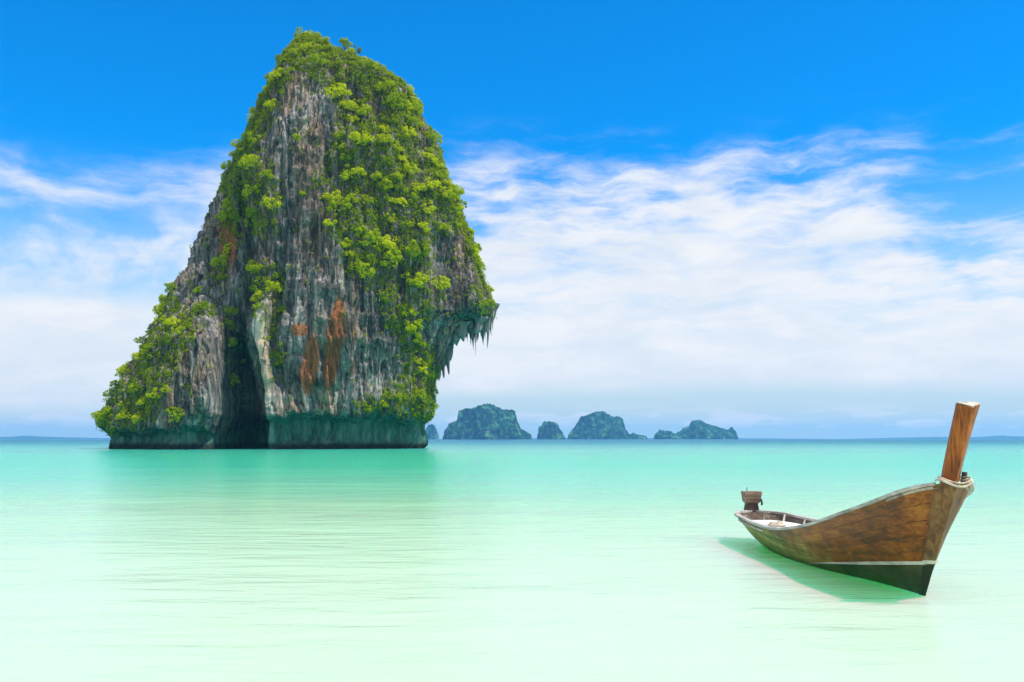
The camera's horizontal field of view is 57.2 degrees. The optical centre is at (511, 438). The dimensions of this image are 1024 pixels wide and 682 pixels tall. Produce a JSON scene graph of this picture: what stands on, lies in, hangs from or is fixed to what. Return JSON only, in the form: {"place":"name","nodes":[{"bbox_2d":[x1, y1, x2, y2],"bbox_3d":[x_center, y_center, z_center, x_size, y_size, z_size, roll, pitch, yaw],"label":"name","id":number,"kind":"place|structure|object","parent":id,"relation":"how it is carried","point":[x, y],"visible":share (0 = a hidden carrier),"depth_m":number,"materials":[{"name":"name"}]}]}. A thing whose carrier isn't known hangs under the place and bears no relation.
{"place":"outdoors","nodes":[
{"label":"outdoors","id":0,"kind":"place"},
{"bbox_2d":[0,436,110,438],"bbox_3d":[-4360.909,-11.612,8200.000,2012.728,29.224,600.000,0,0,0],"label":"hills","id":1,"kind":"structure","parent":0,"point":[26,437],"depth_m":7957.46,"materials":[{"name":"blue"}]},
{"bbox_2d":[0,439,1023,681],"bbox_3d":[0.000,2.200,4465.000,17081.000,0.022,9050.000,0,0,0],"label":"water","id":2,"kind":"structure","parent":0,"point":[544,560],"depth_m":15.93,"materials":[{"name":"teal liquid"}]},
{"bbox_2d":[95,42,499,449],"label":"sea stack","id":3,"kind":"object","parent":2,"relation":"in","point":[306,403],"visible":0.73,"depth_m":198.59,"materials":[{"name":"stone"}]},
{"bbox_2d":[94,414,108,425],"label":"cliff tree","id":4,"kind":"object","parent":3,"relation":"on","point":[99,420],"visible":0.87,"depth_m":198.36,"materials":[{"name":"green plant"}]},
{"bbox_2d":[100,405,113,419],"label":"cliff tree","id":5,"kind":"object","parent":3,"relation":"on","point":[107,411],"visible":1,"depth_m":197.72,"materials":[{"name":"green plant"}]},
{"bbox_2d":[114,366,125,376],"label":"cliff tree","id":6,"kind":"object","parent":3,"relation":"on","point":[120,370],"visible":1,"depth_m":200.50,"materials":[{"name":"green plant"}]},
{"bbox_2d":[115,409,131,420],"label":"cliff tree","id":7,"kind":"object","parent":3,"relation":"on","point":[122,415],"visible":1,"depth_m":194.63,"materials":[{"name":"green plant"}]},
{"bbox_2d":[116,399,130,410],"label":"cliff tree","id":8,"kind":"object","parent":3,"relation":"on","point":[127,403],"visible":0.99,"depth_m":196.29,"materials":[{"name":"green plant"}]},
{"bbox_2d":[135,396,149,405],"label":"cliff tree","id":9,"kind":"object","parent":3,"relation":"on","point":[143,401],"visible":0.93,"depth_m":192.80,"materials":[{"name":"green plant"}]},
{"bbox_2d":[145,387,163,399],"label":"cliff tree","id":10,"kind":"object","parent":3,"relation":"on","point":[155,390],"visible":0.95,"depth_m":190.15,"materials":[{"name":"green plant"}]},
{"bbox_2d":[153,302,165,315],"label":"cliff tree","id":11,"kind":"object","parent":3,"relation":"on","point":[157,311],"visible":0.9,"depth_m":204.95,"materials":[{"name":"green plant"}]},
{"bbox_2d":[164,281,177,292],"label":"cliff tree","id":12,"kind":"object","parent":3,"relation":"on","point":[170,285],"visible":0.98,"depth_m":204.78,"materials":[{"name":"green plant"}]},
{"bbox_2d":[163,316,180,327],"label":"cliff tree","id":13,"kind":"object","parent":3,"relation":"on","point":[168,321],"visible":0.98,"depth_m":195.65,"materials":[{"name":"green plant"}]},
{"bbox_2d":[164,406,185,432],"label":"cliff tree","id":14,"kind":"object","parent":3,"relation":"on","point":[168,410],"visible":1,"depth_m":188.22,"materials":[{"name":"green plant"}]},
{"bbox_2d":[170,325,184,335],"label":"cliff tree","id":15,"kind":"object","parent":3,"relation":"on","point":[177,330],"visible":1,"depth_m":192.71,"materials":[{"name":"green plant"}]},
{"bbox_2d":[191,300,208,312],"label":"cliff tree","id":16,"kind":"object","parent":3,"relation":"on","point":[199,305],"visible":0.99,"depth_m":196.68,"materials":[{"name":"green plant"}]},
{"bbox_2d":[209,253,228,266],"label":"cliff tree","id":17,"kind":"object","parent":3,"relation":"on","point":[222,259],"visible":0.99,"depth_m":203.52,"materials":[{"name":"green plant"}]},
{"bbox_2d":[214,206,234,221],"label":"cliff tree","id":18,"kind":"object","parent":3,"relation":"on","point":[223,214],"visible":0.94,"depth_m":207.36,"materials":[{"name":"green plant"}]},
{"bbox_2d":[221,198,229,207],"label":"cliff tree","id":19,"kind":"object","parent":3,"relation":"on","point":[226,202],"visible":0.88,"depth_m":208.73,"materials":[{"name":"green plant"}]},
{"bbox_2d":[219,318,234,337],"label":"cliff tree","id":20,"kind":"object","parent":3,"relation":"on","point":[229,322],"visible":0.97,"depth_m":199.54,"materials":[{"name":"green plant"}]},
{"bbox_2d":[222,306,238,323],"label":"cliff tree","id":21,"kind":"object","parent":3,"relation":"on","point":[234,310],"visible":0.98,"depth_m":200.93,"materials":[{"name":"green plant"}]},
{"bbox_2d":[227,337,237,354],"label":"cliff tree","id":22,"kind":"object","parent":3,"relation":"on","point":[232,341],"visible":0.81,"depth_m":198.85,"materials":[{"name":"green plant"}]},
{"bbox_2d":[229,373,239,392],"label":"cliff tree","id":23,"kind":"object","parent":3,"relation":"on","point":[233,378],"visible":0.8,"depth_m":201.31,"materials":[{"name":"green plant"}]},
{"bbox_2d":[230,139,242,147],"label":"cliff tree","id":24,"kind":"object","parent":3,"relation":"on","point":[236,144],"visible":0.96,"depth_m":212.10,"materials":[{"name":"green plant"}]},
{"bbox_2d":[239,130,252,142],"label":"cliff tree","id":25,"kind":"object","parent":3,"relation":"on","point":[243,135],"visible":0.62,"depth_m":205.41,"materials":[{"name":"green plant"}]},
{"bbox_2d":[237,154,259,171],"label":"cliff tree","id":26,"kind":"object","parent":3,"relation":"on","point":[243,161],"visible":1,"depth_m":198.03,"materials":[{"name":"green plant"}]},
{"bbox_2d":[244,218,255,231],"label":"cliff tree","id":27,"kind":"object","parent":3,"relation":"on","point":[246,221],"visible":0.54,"depth_m":203.99,"materials":[{"name":"green plant"}]},
{"bbox_2d":[241,183,262,196],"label":"cliff tree","id":28,"kind":"object","parent":3,"relation":"on","point":[246,192],"visible":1,"depth_m":197.54,"materials":[{"name":"green plant"}]},
{"bbox_2d":[245,207,260,217],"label":"cliff tree","id":29,"kind":"object","parent":3,"relation":"on","point":[249,211],"visible":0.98,"depth_m":198.88,"materials":[{"name":"green plant"}]},
{"bbox_2d":[247,132,262,142],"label":"cliff tree","id":30,"kind":"object","parent":3,"relation":"on","point":[250,134],"visible":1,"depth_m":202.93,"materials":[{"name":"green plant"}]},
{"bbox_2d":[249,282,262,291],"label":"cliff tree","id":31,"kind":"object","parent":3,"relation":"on","point":[254,287],"visible":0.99,"depth_m":196.49,"materials":[{"name":"green plant"}]},
{"bbox_2d":[260,169,275,184],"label":"cliff tree","id":32,"kind":"object","parent":3,"relation":"on","point":[267,172],"visible":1,"depth_m":195.92,"materials":[{"name":"green plant"}]},
{"bbox_2d":[260,193,282,210],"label":"cliff tree","id":33,"kind":"object","parent":3,"relation":"on","point":[271,206],"visible":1,"depth_m":196.22,"materials":[{"name":"green plant"}]},
{"bbox_2d":[263,99,279,108],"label":"cliff tree","id":34,"kind":"object","parent":3,"relation":"on","point":[272,103],"visible":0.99,"depth_m":203.26,"materials":[{"name":"green plant"}]},
{"bbox_2d":[265,280,284,292],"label":"cliff tree","id":35,"kind":"object","parent":3,"relation":"on","point":[276,285],"visible":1,"depth_m":195.14,"materials":[{"name":"green plant"}]},
{"bbox_2d":[267,67,282,82],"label":"cliff tree","id":36,"kind":"object","parent":3,"relation":"on","point":[277,73],"visible":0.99,"depth_m":205.29,"materials":[{"name":"green plant"}]},
{"bbox_2d":[274,354,282,365],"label":"cliff tree","id":37,"kind":"object","parent":3,"relation":"on","point":[279,359],"visible":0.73,"depth_m":193.85,"materials":[{"name":"green plant"}]},
{"bbox_2d":[96,32,496,437],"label":"creepers","id":38,"kind":"object","parent":3,"relation":"on","point":[307,38],"visible":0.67,"depth_m":202.40,"materials":[{"name":"green plant"}]},
{"bbox_2d":[307,52,325,67],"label":"cliff tree","id":39,"kind":"object","parent":3,"relation":"on","point":[311,57],"visible":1,"depth_m":201.88,"materials":[{"name":"green plant"}]},
{"bbox_2d":[317,35,329,42],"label":"cliff tree","id":40,"kind":"object","parent":3,"relation":"on","point":[327,39],"visible":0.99,"depth_m":211.36,"materials":[{"name":"green plant"}]},
{"bbox_2d":[322,219,337,226],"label":"cliff tree","id":41,"kind":"object","parent":3,"relation":"on","point":[327,223],"visible":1,"depth_m":193.38,"materials":[{"name":"green plant"}]},
{"bbox_2d":[322,82,351,102],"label":"cliff tree","id":42,"kind":"object","parent":3,"relation":"on","point":[337,89],"visible":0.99,"depth_m":200.93,"materials":[{"name":"green plant"}]},
{"bbox_2d":[331,129,344,138],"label":"cliff tree","id":43,"kind":"object","parent":3,"relation":"on","point":[339,134],"visible":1,"depth_m":198.76,"materials":[{"name":"green plant"}]},
{"bbox_2d":[325,194,352,219],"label":"cliff tree","id":44,"kind":"object","parent":3,"relation":"on","point":[345,205],"visible":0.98,"depth_m":195.29,"materials":[{"name":"green plant"}]},
{"bbox_2d":[331,139,346,149],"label":"cliff tree","id":45,"kind":"object","parent":3,"relation":"on","point":[341,146],"visible":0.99,"depth_m":198.75,"materials":[{"name":"green plant"}]},
{"bbox_2d":[338,37,352,50],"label":"cliff tree","id":46,"kind":"object","parent":3,"relation":"on","point":[346,44],"visible":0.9,"depth_m":212.16,"materials":[{"name":"green plant"}]},
{"bbox_2d":[340,237,353,248],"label":"cliff tree","id":47,"kind":"object","parent":3,"relation":"on","point":[349,243],"visible":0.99,"depth_m":195.37,"materials":[{"name":"green plant"}]},
{"bbox_2d":[339,98,356,112],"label":"cliff tree","id":48,"kind":"object","parent":3,"relation":"on","point":[346,103],"visible":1,"depth_m":201.79,"materials":[{"name":"green plant"}]},
{"bbox_2d":[347,192,357,203],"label":"cliff tree","id":49,"kind":"object","parent":3,"relation":"on","point":[352,198],"visible":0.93,"depth_m":196.82,"materials":[{"name":"green plant"}]},
{"bbox_2d":[339,164,366,179],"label":"cliff tree","id":50,"kind":"object","parent":3,"relation":"on","point":[356,170],"visible":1,"depth_m":198.22,"materials":[{"name":"green plant"}]},
{"bbox_2d":[351,104,371,116],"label":"cliff tree","id":51,"kind":"object","parent":3,"relation":"on","point":[363,110],"visible":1,"depth_m":201.35,"materials":[{"name":"green plant"}]},
{"bbox_2d":[348,131,375,148],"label":"cliff tree","id":52,"kind":"object","parent":3,"relation":"on","point":[356,135],"visible":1,"depth_m":198.00,"materials":[{"name":"green plant"}]},
{"bbox_2d":[349,254,375,278],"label":"cliff tree","id":53,"kind":"object","parent":3,"relation":"on","point":[362,264],"visible":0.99,"depth_m":194.44,"materials":[{"name":"green plant"}]},
{"bbox_2d":[358,250,376,262],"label":"cliff tree","id":54,"kind":"object","parent":3,"relation":"on","point":[368,256],"visible":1,"depth_m":195.48,"materials":[{"name":"green plant"}]},
{"bbox_2d":[361,194,373,204],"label":"cliff tree","id":55,"kind":"object","parent":3,"relation":"on","point":[371,200],"visible":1,"depth_m":198.35,"materials":[{"name":"green plant"}]},
{"bbox_2d":[362,58,374,65],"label":"cliff tree","id":56,"kind":"object","parent":3,"relation":"on","point":[368,62],"visible":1,"depth_m":205.21,"materials":[{"name":"green plant"}]},
{"bbox_2d":[354,225,383,247],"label":"cliff tree","id":57,"kind":"object","parent":3,"relation":"on","point":[374,236],"visible":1,"depth_m":195.82,"materials":[{"name":"green plant"}]},
{"bbox_2d":[370,171,381,180],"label":"cliff tree","id":58,"kind":"object","parent":3,"relation":"on","point":[377,176],"visible":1,"depth_m":199.59,"materials":[{"name":"green plant"}]},
{"bbox_2d":[375,133,392,143],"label":"cliff tree","id":59,"kind":"object","parent":3,"relation":"on","point":[385,139],"visible":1,"depth_m":200.66,"materials":[{"name":"green plant"}]},
{"bbox_2d":[374,78,396,92],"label":"cliff tree","id":60,"kind":"object","parent":3,"relation":"on","point":[380,87],"visible":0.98,"depth_m":205.59,"materials":[{"name":"green plant"}]},
{"bbox_2d":[379,123,393,133],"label":"cliff tree","id":61,"kind":"object","parent":3,"relation":"on","point":[382,127],"visible":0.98,"depth_m":203.15,"materials":[{"name":"green plant"}]},
{"bbox_2d":[375,234,398,250],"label":"cliff tree","id":62,"kind":"object","parent":3,"relation":"on","point":[387,243],"visible":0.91,"depth_m":197.68,"materials":[{"name":"green plant"}]},
{"bbox_2d":[376,175,397,189],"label":"cliff tree","id":63,"kind":"object","parent":3,"relation":"on","point":[389,185],"visible":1,"depth_m":199.44,"materials":[{"name":"green plant"}]},
{"bbox_2d":[372,244,403,269],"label":"cliff tree","id":64,"kind":"object","parent":3,"relation":"on","point":[396,256],"visible":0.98,"depth_m":197.27,"materials":[{"name":"green plant"}]},
{"bbox_2d":[382,155,393,165],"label":"cliff tree","id":65,"kind":"object","parent":3,"relation":"on","point":[390,162],"visible":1,"depth_m":199.78,"materials":[{"name":"green plant"}]},
{"bbox_2d":[381,114,398,124],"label":"cliff tree","id":66,"kind":"object","parent":3,"relation":"on","point":[393,117],"visible":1,"depth_m":203.52,"materials":[{"name":"green plant"}]},
{"bbox_2d":[381,91,407,114],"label":"cliff tree","id":67,"kind":"object","parent":3,"relation":"on","point":[395,104],"visible":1,"depth_m":204.23,"materials":[{"name":"green plant"}]},
{"bbox_2d":[390,171,403,181],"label":"cliff tree","id":68,"kind":"object","parent":3,"relation":"on","point":[397,176],"visible":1,"depth_m":200.27,"materials":[{"name":"green plant"}]},
{"bbox_2d":[389,140,404,151],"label":"cliff tree","id":69,"kind":"object","parent":3,"relation":"on","point":[397,149],"visible":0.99,"depth_m":202.51,"materials":[{"name":"green plant"}]},
{"bbox_2d":[389,195,408,206],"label":"cliff tree","id":70,"kind":"object","parent":3,"relation":"on","point":[400,200],"visible":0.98,"depth_m":200.37,"materials":[{"name":"green plant"}]},
{"bbox_2d":[400,126,415,136],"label":"cliff tree","id":71,"kind":"object","parent":3,"relation":"on","point":[405,129],"visible":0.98,"depth_m":205.52,"materials":[{"name":"green plant"}]},
{"bbox_2d":[401,303,416,315],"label":"cliff tree","id":72,"kind":"object","parent":3,"relation":"on","point":[409,309],"visible":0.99,"depth_m":200.06,"materials":[{"name":"green plant"}]},
{"bbox_2d":[401,110,417,122],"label":"cliff tree","id":73,"kind":"object","parent":3,"relation":"on","point":[414,118],"visible":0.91,"depth_m":207.26,"materials":[{"name":"green plant"}]},
{"bbox_2d":[403,321,416,333],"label":"cliff tree","id":74,"kind":"object","parent":3,"relation":"on","point":[412,328],"visible":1,"depth_m":200.19,"materials":[{"name":"green plant"}]},
{"bbox_2d":[402,187,419,203],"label":"cliff tree","id":75,"kind":"object","parent":3,"relation":"on","point":[413,194],"visible":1,"depth_m":202.23,"materials":[{"name":"green plant"}]},
{"bbox_2d":[403,162,419,174],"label":"cliff tree","id":76,"kind":"object","parent":3,"relation":"on","point":[407,166],"visible":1,"depth_m":202.90,"materials":[{"name":"green plant"}]},
{"bbox_2d":[405,330,422,347],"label":"cliff tree","id":77,"kind":"object","parent":3,"relation":"on","point":[417,335],"visible":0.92,"depth_m":202.29,"materials":[{"name":"green plant"}]},
{"bbox_2d":[400,272,429,287],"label":"cliff tree","id":78,"kind":"object","parent":3,"relation":"on","point":[420,280],"visible":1,"depth_m":199.34,"materials":[{"name":"green plant"}]},
{"bbox_2d":[409,95,421,104],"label":"cliff tree","id":79,"kind":"object","parent":3,"relation":"on","point":[411,100],"visible":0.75,"depth_m":211.88,"materials":[{"name":"green plant"}]},
{"bbox_2d":[403,239,429,262],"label":"cliff tree","id":80,"kind":"object","parent":3,"relation":"on","point":[415,247],"visible":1,"depth_m":199.54,"materials":[{"name":"green plant"}]},
{"bbox_2d":[410,101,422,114],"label":"cliff tree","id":81,"kind":"object","parent":3,"relation":"on","point":[419,109],"visible":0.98,"depth_m":210.11,"materials":[{"name":"green plant"}]},
{"bbox_2d":[408,183,427,190],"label":"cliff tree","id":82,"kind":"object","parent":3,"relation":"on","point":[421,186],"visible":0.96,"depth_m":203.52,"materials":[{"name":"green plant"}]},
{"bbox_2d":[412,387,426,399],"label":"cliff tree","id":83,"kind":"object","parent":3,"relation":"on","point":[417,392],"visible":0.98,"depth_m":203.89,"materials":[{"name":"green plant"}]},
{"bbox_2d":[414,365,427,374],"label":"cliff tree","id":84,"kind":"object","parent":3,"relation":"on","point":[423,369],"visible":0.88,"depth_m":205.24,"materials":[{"name":"green plant"}]},
{"bbox_2d":[417,221,430,232],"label":"cliff tree","id":85,"kind":"object","parent":3,"relation":"on","point":[423,226],"visible":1,"depth_m":201.56,"materials":[{"name":"green plant"}]},
{"bbox_2d":[421,150,434,161],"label":"cliff tree","id":86,"kind":"object","parent":3,"relation":"on","point":[423,153],"visible":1,"depth_m":207.70,"materials":[{"name":"green plant"}]},
{"bbox_2d":[421,203,436,213],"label":"cliff tree","id":87,"kind":"object","parent":3,"relation":"on","point":[427,210],"visible":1,"depth_m":203.00,"materials":[{"name":"green plant"}]},
{"bbox_2d":[422,131,437,139],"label":"cliff tree","id":88,"kind":"object","parent":3,"relation":"on","point":[429,137],"visible":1,"depth_m":211.35,"materials":[{"name":"green plant"}]},
{"bbox_2d":[425,177,440,188],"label":"cliff tree","id":89,"kind":"object","parent":3,"relation":"on","point":[435,183],"visible":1,"depth_m":204.86,"materials":[{"name":"green plant"}]},
{"bbox_2d":[430,157,443,168],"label":"cliff tree","id":90,"kind":"object","parent":3,"relation":"on","point":[436,164],"visible":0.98,"depth_m":209.55,"materials":[{"name":"green plant"}]},
{"bbox_2d":[430,275,450,290],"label":"cliff tree","id":91,"kind":"object","parent":3,"relation":"on","point":[446,283],"visible":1,"depth_m":203.27,"materials":[{"name":"green plant"}]},
{"bbox_2d":[438,221,450,236],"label":"cliff tree","id":92,"kind":"object","parent":3,"relation":"on","point":[443,226],"visible":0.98,"depth_m":205.56,"materials":[{"name":"green plant"}]},
{"bbox_2d":[439,186,455,201],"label":"cliff tree","id":93,"kind":"object","parent":3,"relation":"on","point":[445,192],"visible":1,"depth_m":206.85,"materials":[{"name":"green plant"}]},
{"bbox_2d":[446,184,464,196],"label":"cliff tree","id":94,"kind":"object","parent":3,"relation":"on","point":[459,192],"visible":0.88,"depth_m":208.89,"materials":[{"name":"green plant"}]},
{"bbox_2d":[425,424,438,438],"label":"island","id":95,"kind":"structure","parent":2,"relation":"in","point":[431,431],"depth_m":3652.15,"materials":[{"name":"stone"}]},
{"bbox_2d":[443,403,531,438],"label":"island","id":96,"kind":"structure","parent":2,"relation":"in","point":[487,421],"depth_m":2728.27,"materials":[{"name":"stone"}]},
{"bbox_2d":[537,421,565,438],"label":"island","id":97,"kind":"structure","parent":2,"relation":"in","point":[549,430],"depth_m":3114.87,"materials":[{"name":"stone"}]},
{"bbox_2d":[567,411,631,438],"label":"island","id":98,"kind":"structure","parent":2,"relation":"in","point":[600,425],"depth_m":3399.04,"materials":[{"name":"stone"}]},
{"bbox_2d":[630,432,646,438],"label":"island","id":99,"kind":"structure","parent":2,"relation":"in","point":[633,435],"depth_m":3600.13,"materials":[{"name":"stone"}]},
{"bbox_2d":[654,430,682,438],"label":"island","id":100,"kind":"structure","parent":2,"relation":"in","point":[662,434],"depth_m":3523.70,"materials":[{"name":"stone"}]},
{"bbox_2d":[676,420,738,438],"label":"island","id":101,"kind":"structure","parent":2,"relation":"in","point":[697,429],"depth_m":3673.08,"materials":[{"name":"stone"}]},
{"bbox_2d":[734,402,979,595],"bbox_3d":[5.561,0.947,16.491,1.642,2.870,8.616,0,0,-4],"label":"longtail boat","id":102,"kind":"object","parent":2,"relation":"on","point":[896,538],"visible":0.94,"depth_m":13.51,"materials":[{"name":"brown wood"}]},
{"bbox_2d":[0,0,1023,438],"label":"sky","id":103,"kind":"structure","parent":0,"point":[781,219],"materials":[{"name":"blue"}]},
{"bbox_2d":[767,521,785,525],"bbox_3d":[5.292,1.700,18.746,0.370,0.104,0.309,0,0,0],"label":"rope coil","id":104,"kind":"object","parent":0,"point":[778,523],"visible":1,"depth_m":18.65,"materials":[{"name":"beige fabric"}]},
{"bbox_2d":[862,436,1023,438],"bbox_3d":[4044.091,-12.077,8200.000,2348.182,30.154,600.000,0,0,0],"label":"hills","id":105,"kind":"structure","parent":0,"point":[1003,437],"depth_m":7962.38,"materials":[{"name":"blue"}]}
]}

